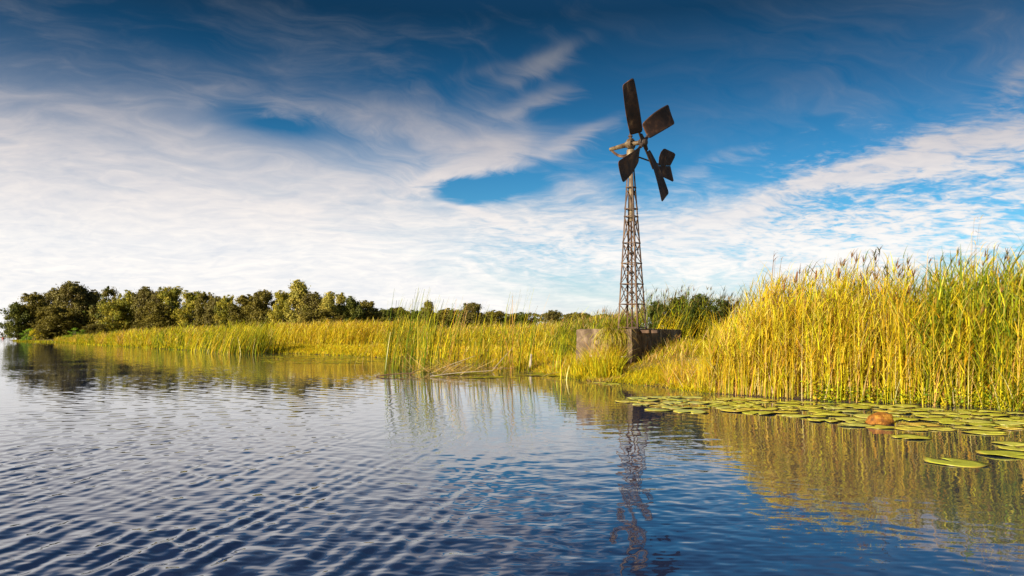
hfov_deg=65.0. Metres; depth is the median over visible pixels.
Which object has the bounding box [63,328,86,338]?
bush
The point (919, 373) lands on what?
reed plant
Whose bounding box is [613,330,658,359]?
pump sill
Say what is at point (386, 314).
tree
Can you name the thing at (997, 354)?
reed plant
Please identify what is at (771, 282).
dry stalk
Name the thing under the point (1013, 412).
lily pad
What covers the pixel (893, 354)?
reed plant
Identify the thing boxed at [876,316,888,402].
reed plant
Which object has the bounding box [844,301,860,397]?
reed plant
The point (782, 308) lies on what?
cattail
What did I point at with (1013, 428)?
lily pad
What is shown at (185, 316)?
tree
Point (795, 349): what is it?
reed plant
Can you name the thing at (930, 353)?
reed plant
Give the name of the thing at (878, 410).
lily pad
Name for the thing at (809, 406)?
lily pad
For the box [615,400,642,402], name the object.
lily pad
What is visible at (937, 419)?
lily pad
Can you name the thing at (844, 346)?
reed plant
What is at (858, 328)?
reed plant
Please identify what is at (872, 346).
reed plant
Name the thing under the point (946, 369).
reed plant
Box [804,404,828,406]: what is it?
lily pad
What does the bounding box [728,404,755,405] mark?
lily pad
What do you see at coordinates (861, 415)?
lily pad
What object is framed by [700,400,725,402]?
lily pad
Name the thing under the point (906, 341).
reed plant
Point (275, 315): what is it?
tree
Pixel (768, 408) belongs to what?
lily pad
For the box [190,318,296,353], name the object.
cattail clump
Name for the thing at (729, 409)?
lily pad
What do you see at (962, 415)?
lily pad
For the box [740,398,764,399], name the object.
lily pad
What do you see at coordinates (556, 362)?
cattail clump
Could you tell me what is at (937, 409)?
lily pad
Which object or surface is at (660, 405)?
lily pad
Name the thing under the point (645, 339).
concrete wall
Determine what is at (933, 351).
reed plant
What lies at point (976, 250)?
dry stalk
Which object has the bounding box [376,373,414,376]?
dead stem
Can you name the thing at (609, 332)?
hanging grass
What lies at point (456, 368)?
dead reed litter
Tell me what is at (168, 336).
reed bed
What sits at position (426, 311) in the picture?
tree
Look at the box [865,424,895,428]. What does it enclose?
lily pad
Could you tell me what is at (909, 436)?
lily pad
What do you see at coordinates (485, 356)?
cattail clump
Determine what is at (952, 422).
lily pad
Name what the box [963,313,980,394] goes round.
reed plant
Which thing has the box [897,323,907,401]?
reed plant
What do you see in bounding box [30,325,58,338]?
bush
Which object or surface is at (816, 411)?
lily pad
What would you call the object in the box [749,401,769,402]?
lily pad
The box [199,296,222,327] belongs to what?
tree
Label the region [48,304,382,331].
undergrowth
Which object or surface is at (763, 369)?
reed plant
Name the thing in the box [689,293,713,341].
shrub
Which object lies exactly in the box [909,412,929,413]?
lily pad
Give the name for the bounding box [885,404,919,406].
lily pad
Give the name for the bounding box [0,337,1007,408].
ground
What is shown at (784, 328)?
reed plant
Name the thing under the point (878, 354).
reed plant
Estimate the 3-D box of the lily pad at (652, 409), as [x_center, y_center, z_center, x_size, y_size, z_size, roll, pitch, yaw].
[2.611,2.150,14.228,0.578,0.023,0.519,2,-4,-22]
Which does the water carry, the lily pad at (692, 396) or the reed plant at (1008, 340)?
the lily pad at (692, 396)
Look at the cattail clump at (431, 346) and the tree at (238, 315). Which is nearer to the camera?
the cattail clump at (431, 346)
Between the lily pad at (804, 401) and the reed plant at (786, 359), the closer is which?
the lily pad at (804, 401)
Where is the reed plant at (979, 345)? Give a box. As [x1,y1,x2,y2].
[967,301,990,395]
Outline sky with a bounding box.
[0,0,1023,336]
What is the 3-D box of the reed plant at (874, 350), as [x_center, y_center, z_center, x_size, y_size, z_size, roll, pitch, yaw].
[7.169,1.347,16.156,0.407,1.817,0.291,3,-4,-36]
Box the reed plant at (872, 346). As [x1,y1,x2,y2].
[870,309,878,389]
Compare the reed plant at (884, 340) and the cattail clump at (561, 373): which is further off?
the cattail clump at (561, 373)
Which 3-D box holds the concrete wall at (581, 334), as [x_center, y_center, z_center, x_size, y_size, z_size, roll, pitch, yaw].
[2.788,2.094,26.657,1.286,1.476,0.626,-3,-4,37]
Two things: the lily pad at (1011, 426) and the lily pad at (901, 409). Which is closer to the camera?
the lily pad at (1011, 426)
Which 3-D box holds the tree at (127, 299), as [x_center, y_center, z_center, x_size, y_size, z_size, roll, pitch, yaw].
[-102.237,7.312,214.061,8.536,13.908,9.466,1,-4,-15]
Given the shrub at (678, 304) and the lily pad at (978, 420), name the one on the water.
the lily pad at (978, 420)
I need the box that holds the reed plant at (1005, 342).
[1004,298,1014,387]
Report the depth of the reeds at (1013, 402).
14.34 m
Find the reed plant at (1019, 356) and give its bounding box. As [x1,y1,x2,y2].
[1012,323,1023,396]
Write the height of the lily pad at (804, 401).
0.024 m
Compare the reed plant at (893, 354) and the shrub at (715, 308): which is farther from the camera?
the shrub at (715, 308)
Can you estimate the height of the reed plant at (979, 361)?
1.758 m
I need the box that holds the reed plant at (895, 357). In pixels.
[878,316,896,398]
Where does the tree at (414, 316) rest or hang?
on the ground at (798, 393)
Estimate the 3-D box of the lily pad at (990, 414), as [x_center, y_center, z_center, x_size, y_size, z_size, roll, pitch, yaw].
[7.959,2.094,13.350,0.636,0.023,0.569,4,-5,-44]
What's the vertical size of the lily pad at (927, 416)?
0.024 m
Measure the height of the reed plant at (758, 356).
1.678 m
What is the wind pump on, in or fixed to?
on the concrete wall at (645, 339)
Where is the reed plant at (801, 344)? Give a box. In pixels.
[792,299,808,398]
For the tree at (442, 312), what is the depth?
188.16 m
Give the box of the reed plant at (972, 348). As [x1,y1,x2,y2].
[956,298,977,404]
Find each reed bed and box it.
[54,319,279,348]
[269,315,580,347]
[543,280,751,356]
[666,230,1023,409]
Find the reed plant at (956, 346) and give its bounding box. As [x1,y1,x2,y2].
[942,304,962,389]
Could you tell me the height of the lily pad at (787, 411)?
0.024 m
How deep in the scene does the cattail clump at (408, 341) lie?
31.55 m
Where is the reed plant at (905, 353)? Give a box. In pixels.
[890,311,908,387]
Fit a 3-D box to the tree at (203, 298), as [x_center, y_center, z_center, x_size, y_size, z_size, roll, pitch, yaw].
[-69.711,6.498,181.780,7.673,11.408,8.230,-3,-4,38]
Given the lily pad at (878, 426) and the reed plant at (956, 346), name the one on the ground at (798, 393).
the reed plant at (956, 346)
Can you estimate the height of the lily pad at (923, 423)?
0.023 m
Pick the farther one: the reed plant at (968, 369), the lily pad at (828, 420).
the reed plant at (968, 369)
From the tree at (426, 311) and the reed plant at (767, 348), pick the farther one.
the tree at (426, 311)
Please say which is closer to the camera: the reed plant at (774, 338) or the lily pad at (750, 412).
the lily pad at (750, 412)
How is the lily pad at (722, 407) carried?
on the water
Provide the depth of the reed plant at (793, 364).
16.94 m
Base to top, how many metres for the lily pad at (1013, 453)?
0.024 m
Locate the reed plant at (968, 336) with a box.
[956,303,974,388]
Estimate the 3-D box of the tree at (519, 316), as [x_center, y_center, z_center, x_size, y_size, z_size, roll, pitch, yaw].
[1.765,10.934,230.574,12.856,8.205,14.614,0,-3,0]
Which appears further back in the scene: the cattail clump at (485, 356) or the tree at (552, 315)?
the tree at (552, 315)
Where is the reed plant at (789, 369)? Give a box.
[777,323,798,398]
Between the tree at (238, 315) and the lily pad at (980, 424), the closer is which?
the lily pad at (980, 424)
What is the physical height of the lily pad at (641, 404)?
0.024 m
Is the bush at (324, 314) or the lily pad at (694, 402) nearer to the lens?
the lily pad at (694, 402)
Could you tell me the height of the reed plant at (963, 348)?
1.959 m
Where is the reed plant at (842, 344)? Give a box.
[836,307,846,387]
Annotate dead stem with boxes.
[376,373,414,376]
[430,370,492,376]
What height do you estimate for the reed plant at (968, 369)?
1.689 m
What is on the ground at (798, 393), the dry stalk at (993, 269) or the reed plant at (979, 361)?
the dry stalk at (993, 269)
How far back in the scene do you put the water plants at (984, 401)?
15.60 m
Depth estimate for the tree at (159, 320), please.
186.30 m
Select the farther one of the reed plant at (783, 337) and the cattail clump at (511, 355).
the cattail clump at (511, 355)
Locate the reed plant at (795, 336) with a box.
[779,299,805,388]
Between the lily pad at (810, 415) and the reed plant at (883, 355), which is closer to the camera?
the lily pad at (810, 415)
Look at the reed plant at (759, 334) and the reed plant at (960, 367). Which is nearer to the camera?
the reed plant at (960, 367)
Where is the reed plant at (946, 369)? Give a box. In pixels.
[943,326,955,402]
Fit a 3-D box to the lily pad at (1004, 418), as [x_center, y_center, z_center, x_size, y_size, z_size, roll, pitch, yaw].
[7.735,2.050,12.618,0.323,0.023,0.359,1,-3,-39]
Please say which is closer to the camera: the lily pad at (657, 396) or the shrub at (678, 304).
the lily pad at (657, 396)
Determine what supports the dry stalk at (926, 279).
on the ground at (798, 393)
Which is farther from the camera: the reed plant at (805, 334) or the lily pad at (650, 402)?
the reed plant at (805, 334)
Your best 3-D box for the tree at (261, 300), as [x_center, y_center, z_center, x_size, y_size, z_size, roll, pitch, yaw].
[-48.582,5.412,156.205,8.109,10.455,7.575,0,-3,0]
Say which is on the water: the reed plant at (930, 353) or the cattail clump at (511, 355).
the cattail clump at (511, 355)
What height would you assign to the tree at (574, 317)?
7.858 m
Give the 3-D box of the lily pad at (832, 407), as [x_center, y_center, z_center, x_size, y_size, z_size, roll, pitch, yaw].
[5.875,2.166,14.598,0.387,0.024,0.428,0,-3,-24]
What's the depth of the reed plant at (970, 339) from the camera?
14.98 m
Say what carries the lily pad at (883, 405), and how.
on the water
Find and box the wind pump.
[609,78,674,329]
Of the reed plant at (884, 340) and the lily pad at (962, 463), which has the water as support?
the lily pad at (962, 463)
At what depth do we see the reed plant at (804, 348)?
16.86 m
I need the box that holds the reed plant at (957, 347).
[947,298,972,391]
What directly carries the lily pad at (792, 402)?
on the water
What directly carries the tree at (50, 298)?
on the ground at (798, 393)
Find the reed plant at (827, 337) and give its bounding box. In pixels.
[818,307,830,388]
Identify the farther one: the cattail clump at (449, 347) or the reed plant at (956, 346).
the cattail clump at (449, 347)
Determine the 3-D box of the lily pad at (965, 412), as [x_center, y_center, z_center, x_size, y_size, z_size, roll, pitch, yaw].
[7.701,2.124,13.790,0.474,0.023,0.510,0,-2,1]
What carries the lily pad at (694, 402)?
on the water
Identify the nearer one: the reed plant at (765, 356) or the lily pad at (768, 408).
the lily pad at (768, 408)
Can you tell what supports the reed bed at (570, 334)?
on the ground at (798, 393)
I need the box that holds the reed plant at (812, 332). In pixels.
[797,293,833,387]
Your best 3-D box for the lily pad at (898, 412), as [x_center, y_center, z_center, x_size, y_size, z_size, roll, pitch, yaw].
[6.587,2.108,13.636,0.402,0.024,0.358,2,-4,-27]
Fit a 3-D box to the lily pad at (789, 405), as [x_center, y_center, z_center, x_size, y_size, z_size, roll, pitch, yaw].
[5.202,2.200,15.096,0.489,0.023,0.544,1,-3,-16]
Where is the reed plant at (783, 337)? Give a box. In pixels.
[769,302,791,384]
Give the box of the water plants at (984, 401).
[799,366,1023,409]
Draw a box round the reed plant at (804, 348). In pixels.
[797,304,806,395]
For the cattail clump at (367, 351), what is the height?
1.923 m
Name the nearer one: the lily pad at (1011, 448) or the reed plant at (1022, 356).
the lily pad at (1011, 448)
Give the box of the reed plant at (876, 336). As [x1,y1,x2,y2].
[870,291,881,386]
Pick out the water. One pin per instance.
(124, 461)
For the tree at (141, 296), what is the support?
on the ground at (798, 393)
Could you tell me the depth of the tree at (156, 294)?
205.02 m
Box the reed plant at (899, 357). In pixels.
[889,298,905,401]
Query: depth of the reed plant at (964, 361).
14.85 m
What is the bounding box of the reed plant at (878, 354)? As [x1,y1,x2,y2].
[871,299,892,402]
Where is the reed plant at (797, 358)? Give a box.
[790,313,801,385]
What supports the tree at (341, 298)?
on the ground at (798, 393)
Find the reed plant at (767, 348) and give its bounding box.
[752,308,771,383]
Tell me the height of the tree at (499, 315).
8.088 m
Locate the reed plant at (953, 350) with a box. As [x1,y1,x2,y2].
[949,306,957,392]
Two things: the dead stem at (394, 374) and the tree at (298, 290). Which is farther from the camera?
the tree at (298, 290)
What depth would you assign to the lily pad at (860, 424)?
11.79 m
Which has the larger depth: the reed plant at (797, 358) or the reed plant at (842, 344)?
the reed plant at (797, 358)
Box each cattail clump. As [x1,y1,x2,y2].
[179,327,231,351]
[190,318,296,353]
[362,328,375,364]
[384,288,409,373]
[389,299,420,369]
[399,287,433,369]
[417,295,446,372]
[427,298,480,370]
[467,304,500,371]
[480,311,500,369]
[489,290,549,371]
[516,312,541,370]
[551,334,568,372]
[560,353,573,379]
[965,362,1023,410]
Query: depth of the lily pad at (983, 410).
13.94 m
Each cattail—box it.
[776,280,791,379]
[794,272,808,381]
[800,267,825,374]
[831,268,847,326]
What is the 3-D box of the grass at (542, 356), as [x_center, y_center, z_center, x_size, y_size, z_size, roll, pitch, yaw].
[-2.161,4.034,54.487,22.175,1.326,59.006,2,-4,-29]
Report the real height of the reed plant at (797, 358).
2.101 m
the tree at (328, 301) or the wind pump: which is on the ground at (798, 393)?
the tree at (328, 301)
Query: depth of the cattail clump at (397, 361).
32.12 m
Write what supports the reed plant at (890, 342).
on the ground at (798, 393)
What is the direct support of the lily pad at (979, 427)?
on the water
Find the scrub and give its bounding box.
[397,310,623,328]
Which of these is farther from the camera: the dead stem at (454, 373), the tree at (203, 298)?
the tree at (203, 298)
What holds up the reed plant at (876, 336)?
on the ground at (798, 393)
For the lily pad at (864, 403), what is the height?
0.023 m
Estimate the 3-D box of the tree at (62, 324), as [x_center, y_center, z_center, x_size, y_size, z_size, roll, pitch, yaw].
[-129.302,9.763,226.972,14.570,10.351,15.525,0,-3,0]
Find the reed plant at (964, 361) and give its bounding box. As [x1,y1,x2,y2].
[953,317,974,397]
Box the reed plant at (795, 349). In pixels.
[782,293,802,396]
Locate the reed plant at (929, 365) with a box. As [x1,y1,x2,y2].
[927,313,939,404]
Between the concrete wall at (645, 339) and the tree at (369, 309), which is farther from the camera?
the tree at (369, 309)
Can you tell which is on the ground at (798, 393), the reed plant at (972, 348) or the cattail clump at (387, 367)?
the reed plant at (972, 348)
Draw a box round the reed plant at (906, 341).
[903,317,919,378]
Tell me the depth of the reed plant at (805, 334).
17.02 m
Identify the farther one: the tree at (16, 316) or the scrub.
the scrub
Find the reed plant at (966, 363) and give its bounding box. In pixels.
[961,314,976,392]
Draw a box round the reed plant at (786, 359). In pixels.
[775,319,787,398]
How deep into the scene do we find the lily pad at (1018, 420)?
12.36 m
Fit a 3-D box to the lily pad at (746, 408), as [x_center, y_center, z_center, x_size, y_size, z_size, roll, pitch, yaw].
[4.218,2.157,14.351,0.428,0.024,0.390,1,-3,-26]
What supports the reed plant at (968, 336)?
on the water
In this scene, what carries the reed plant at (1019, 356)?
on the ground at (798, 393)
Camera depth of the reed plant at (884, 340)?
15.87 m
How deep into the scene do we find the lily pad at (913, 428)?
11.32 m
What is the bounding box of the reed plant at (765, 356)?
[752,301,768,386]
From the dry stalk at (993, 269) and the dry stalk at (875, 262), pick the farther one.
the dry stalk at (875, 262)
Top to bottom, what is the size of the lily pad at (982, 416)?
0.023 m
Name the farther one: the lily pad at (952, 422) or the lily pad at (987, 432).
the lily pad at (952, 422)
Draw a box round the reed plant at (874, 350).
[871,312,877,388]
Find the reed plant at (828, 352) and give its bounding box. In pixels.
[824,302,840,385]
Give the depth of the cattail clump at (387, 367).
27.27 m
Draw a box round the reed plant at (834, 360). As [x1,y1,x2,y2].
[832,328,842,391]
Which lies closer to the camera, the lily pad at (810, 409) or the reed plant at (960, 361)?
the lily pad at (810, 409)
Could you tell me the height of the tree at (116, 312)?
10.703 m
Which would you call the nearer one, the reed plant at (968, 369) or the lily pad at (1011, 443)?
the lily pad at (1011, 443)
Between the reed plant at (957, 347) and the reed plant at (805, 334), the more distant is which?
the reed plant at (805, 334)
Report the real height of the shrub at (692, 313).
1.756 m
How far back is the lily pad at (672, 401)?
15.81 m
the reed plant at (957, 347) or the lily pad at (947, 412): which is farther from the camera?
the reed plant at (957, 347)
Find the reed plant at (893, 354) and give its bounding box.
[881,315,897,390]
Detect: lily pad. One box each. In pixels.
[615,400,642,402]
[632,403,652,404]
[639,399,660,400]
[639,402,659,403]
[644,408,672,410]
[646,396,667,397]
[650,404,671,406]
[662,401,682,402]
[662,405,691,408]
[666,398,685,400]
[673,409,708,413]
[681,396,703,397]
[688,401,709,403]
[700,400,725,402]
[715,406,740,408]
[720,397,742,398]
[720,408,745,411]
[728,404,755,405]
[736,407,757,409]
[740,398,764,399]
[742,410,775,414]
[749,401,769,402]
[755,407,778,409]
[772,410,800,412]
[774,404,802,406]
[776,401,800,403]
[781,414,809,416]
[791,400,815,402]
[798,406,819,407]
[799,407,822,409]
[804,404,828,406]
[807,414,825,416]
[807,418,840,421]
[808,410,839,412]
[811,412,848,415]
[823,406,846,408]
[835,409,855,411]
[835,416,865,420]
[837,422,874,426]
[838,404,871,407]
[845,420,864,422]
[853,402,879,404]
[853,413,870,417]
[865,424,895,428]
[869,404,893,406]
[873,409,895,411]
[879,406,907,408]
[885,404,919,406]
[888,409,911,410]
[888,411,911,413]
[891,433,931,438]
[893,417,919,420]
[894,426,928,430]
[897,425,927,427]
[899,422,941,425]
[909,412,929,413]
[912,408,935,410]
[914,414,943,417]
[915,407,946,410]
[920,417,958,420]
[923,457,988,467]
[924,426,956,430]
[930,411,959,414]
[938,421,967,424]
[942,414,974,417]
[947,410,972,413]
[953,426,1002,430]
[954,419,993,422]
[956,409,978,410]
[961,422,1000,426]
[961,430,1006,434]
[969,415,993,417]
[971,412,1007,415]
[975,450,1023,458]
[978,409,1001,412]
[991,441,1023,445]
[992,417,1014,419]
[994,421,1023,424]
[994,427,1023,429]
[996,425,1023,426]
[997,445,1023,450]
[1007,411,1023,413]
[1008,419,1023,421]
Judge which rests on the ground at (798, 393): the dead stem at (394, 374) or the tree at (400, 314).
the tree at (400, 314)
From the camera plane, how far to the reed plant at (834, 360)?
16.20 m
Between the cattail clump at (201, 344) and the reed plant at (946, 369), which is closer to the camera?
the reed plant at (946, 369)
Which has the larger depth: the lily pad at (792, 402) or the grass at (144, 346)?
the grass at (144, 346)
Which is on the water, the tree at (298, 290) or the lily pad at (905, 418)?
the lily pad at (905, 418)
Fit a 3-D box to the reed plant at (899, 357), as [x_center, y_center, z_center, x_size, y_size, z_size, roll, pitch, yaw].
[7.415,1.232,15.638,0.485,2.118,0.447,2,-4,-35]
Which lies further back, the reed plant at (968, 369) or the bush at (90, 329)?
the bush at (90, 329)
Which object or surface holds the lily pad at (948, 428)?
on the water
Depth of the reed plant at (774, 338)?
17.37 m
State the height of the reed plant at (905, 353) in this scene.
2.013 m
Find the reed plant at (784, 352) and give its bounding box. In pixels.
[777,318,793,388]
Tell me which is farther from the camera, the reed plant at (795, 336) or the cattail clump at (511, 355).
the cattail clump at (511, 355)
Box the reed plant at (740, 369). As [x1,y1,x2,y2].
[737,344,741,395]
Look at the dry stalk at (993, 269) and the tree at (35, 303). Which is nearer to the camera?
the dry stalk at (993, 269)
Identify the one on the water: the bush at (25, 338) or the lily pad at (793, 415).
the lily pad at (793, 415)
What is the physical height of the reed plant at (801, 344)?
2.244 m
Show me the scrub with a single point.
(540, 318)
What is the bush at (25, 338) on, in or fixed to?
on the ground at (798, 393)
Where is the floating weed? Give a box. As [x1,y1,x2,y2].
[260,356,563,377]
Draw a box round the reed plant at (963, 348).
[958,320,974,383]
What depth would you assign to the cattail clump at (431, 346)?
29.18 m
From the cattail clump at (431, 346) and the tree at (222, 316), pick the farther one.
the tree at (222, 316)
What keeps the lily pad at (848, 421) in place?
on the water
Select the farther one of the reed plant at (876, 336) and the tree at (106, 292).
the tree at (106, 292)
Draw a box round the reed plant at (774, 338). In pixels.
[762,304,777,382]
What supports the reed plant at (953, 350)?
on the ground at (798, 393)
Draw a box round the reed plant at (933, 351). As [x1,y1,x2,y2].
[931,305,947,400]
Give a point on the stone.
(882, 418)
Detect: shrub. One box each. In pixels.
[645,301,673,328]
[664,295,688,330]
[678,306,707,339]
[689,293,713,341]
[710,298,730,330]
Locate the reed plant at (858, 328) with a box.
[857,296,868,379]
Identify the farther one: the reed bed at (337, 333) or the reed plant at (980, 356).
the reed bed at (337, 333)
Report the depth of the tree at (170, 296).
195.23 m
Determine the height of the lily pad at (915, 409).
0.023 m
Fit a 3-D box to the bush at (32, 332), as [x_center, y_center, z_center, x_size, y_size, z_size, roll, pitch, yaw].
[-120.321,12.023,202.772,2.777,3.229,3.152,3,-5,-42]
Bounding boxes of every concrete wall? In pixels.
[576,329,613,363]
[626,328,680,363]
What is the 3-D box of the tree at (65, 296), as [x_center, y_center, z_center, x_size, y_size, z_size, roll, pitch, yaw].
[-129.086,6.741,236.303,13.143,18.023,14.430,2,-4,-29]
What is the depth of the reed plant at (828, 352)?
16.38 m
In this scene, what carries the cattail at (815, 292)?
on the ground at (798, 393)
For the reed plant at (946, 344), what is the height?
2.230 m
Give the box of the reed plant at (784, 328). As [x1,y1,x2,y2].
[771,292,789,395]
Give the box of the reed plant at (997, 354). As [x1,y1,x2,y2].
[989,296,1006,406]
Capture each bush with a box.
[19,328,34,340]
[28,329,40,339]
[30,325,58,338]
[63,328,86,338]
[80,324,111,334]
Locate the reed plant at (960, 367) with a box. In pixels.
[944,314,964,406]
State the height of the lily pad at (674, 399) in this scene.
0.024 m
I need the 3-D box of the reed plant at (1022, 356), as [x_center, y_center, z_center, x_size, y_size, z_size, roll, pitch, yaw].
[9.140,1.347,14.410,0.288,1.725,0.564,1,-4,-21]
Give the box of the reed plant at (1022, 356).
[1005,319,1023,394]
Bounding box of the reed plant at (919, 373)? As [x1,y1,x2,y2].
[915,330,921,395]
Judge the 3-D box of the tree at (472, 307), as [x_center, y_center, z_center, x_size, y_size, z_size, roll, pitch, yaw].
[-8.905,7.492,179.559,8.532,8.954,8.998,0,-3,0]
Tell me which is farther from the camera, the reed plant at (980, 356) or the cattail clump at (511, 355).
the cattail clump at (511, 355)
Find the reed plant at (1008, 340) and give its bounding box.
[1006,304,1011,382]
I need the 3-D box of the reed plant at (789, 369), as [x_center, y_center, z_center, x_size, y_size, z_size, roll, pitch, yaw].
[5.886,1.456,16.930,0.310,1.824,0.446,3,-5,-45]
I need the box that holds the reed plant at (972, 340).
[969,287,975,400]
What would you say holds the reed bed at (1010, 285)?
on the ground at (798, 393)
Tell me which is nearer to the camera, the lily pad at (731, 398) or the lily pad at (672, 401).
the lily pad at (672, 401)
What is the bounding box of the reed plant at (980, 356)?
[974,311,989,390]
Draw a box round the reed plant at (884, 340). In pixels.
[882,299,890,397]
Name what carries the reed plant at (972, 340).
on the ground at (798, 393)
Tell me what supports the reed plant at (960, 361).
on the ground at (798, 393)
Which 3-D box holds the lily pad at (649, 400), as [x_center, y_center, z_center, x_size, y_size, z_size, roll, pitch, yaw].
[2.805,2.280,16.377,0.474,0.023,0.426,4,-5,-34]
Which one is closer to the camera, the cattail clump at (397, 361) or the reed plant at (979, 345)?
the reed plant at (979, 345)
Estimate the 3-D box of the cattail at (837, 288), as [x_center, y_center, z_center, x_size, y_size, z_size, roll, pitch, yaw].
[7.031,0.863,17.284,0.435,2.726,0.683,0,-3,0]
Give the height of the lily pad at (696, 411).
0.023 m
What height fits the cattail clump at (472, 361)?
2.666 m
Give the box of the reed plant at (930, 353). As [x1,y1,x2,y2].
[917,306,939,399]
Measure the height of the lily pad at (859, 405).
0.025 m
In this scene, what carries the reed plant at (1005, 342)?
on the ground at (798, 393)
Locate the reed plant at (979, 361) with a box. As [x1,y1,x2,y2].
[973,324,986,397]
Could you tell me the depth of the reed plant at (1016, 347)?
14.40 m
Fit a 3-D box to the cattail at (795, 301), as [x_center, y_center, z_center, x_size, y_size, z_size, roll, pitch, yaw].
[6.400,0.909,17.554,0.480,2.727,0.206,1,-4,-17]
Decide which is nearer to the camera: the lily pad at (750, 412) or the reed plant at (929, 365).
the lily pad at (750, 412)
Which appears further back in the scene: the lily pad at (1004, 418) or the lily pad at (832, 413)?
the lily pad at (832, 413)
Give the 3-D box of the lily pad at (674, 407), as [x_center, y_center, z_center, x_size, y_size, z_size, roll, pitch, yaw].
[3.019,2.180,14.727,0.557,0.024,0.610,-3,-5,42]
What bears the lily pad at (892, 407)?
on the water
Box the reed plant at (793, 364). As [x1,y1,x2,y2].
[783,325,802,396]
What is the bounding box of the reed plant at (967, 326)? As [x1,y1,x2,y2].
[957,297,976,376]
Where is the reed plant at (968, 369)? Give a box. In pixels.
[959,318,979,406]
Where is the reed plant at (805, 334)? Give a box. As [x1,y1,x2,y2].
[788,291,810,380]
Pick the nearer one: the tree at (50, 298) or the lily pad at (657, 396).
the lily pad at (657, 396)
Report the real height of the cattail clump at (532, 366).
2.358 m
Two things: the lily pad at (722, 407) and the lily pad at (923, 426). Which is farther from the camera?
the lily pad at (722, 407)
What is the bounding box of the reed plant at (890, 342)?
[887,304,892,384]
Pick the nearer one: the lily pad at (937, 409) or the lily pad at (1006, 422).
the lily pad at (1006, 422)
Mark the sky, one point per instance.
(361, 150)
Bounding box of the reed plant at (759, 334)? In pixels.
[751,304,766,379]
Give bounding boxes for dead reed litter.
[391,353,513,374]
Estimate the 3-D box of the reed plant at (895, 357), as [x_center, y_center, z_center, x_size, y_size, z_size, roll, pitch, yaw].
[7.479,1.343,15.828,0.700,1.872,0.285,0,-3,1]
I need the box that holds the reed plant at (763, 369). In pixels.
[753,321,763,395]
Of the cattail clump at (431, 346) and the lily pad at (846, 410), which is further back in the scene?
the cattail clump at (431, 346)
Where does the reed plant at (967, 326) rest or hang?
on the ground at (798, 393)
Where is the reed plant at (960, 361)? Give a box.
[954,317,976,398]
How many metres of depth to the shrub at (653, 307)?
30.82 m
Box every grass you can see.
[13,339,269,352]
[258,342,615,374]
[553,331,738,393]
[586,321,638,351]
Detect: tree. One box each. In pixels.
[0,302,35,339]
[16,291,50,339]
[30,305,84,338]
[42,289,57,305]
[48,280,91,336]
[77,289,105,329]
[88,286,117,323]
[95,300,132,332]
[109,289,136,329]
[129,286,152,330]
[129,302,181,330]
[145,290,166,318]
[154,286,184,329]
[170,290,204,328]
[189,292,215,327]
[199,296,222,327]
[212,295,236,327]
[226,294,262,327]
[240,289,277,329]
[265,290,290,339]
[279,279,310,325]
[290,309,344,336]
[295,291,323,321]
[316,291,340,323]
[335,292,348,320]
[338,296,365,339]
[358,300,383,331]
[377,308,395,323]
[389,307,413,323]
[395,310,419,322]
[418,300,436,330]
[432,308,460,336]
[455,302,487,329]
[482,310,513,327]
[503,312,537,325]
[543,310,564,324]
[563,312,594,326]
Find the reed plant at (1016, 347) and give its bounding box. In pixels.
[1000,297,1019,396]
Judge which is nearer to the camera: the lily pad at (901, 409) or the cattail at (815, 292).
the lily pad at (901, 409)
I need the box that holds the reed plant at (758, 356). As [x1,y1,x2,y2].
[750,323,758,394]
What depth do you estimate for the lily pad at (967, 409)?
14.15 m
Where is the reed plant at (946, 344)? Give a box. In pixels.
[935,292,951,405]
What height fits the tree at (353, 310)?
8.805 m
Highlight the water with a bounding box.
[0,338,1023,575]
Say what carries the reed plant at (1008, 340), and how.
on the ground at (798, 393)
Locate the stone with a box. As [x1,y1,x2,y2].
[865,412,894,424]
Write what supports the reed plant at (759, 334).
on the ground at (798, 393)
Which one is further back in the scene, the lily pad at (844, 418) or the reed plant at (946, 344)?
the reed plant at (946, 344)
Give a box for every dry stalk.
[769,250,783,376]
[871,244,889,381]
[917,251,933,315]
[970,215,982,297]
[980,241,998,335]
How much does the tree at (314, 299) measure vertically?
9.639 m
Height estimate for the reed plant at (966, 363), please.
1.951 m
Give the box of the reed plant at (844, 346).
[840,299,855,388]
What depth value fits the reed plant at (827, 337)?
16.45 m
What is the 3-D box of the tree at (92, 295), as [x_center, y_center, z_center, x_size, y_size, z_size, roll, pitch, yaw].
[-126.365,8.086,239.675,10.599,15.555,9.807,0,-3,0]
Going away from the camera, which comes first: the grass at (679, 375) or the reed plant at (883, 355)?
the reed plant at (883, 355)
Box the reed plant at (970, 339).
[951,295,979,391]

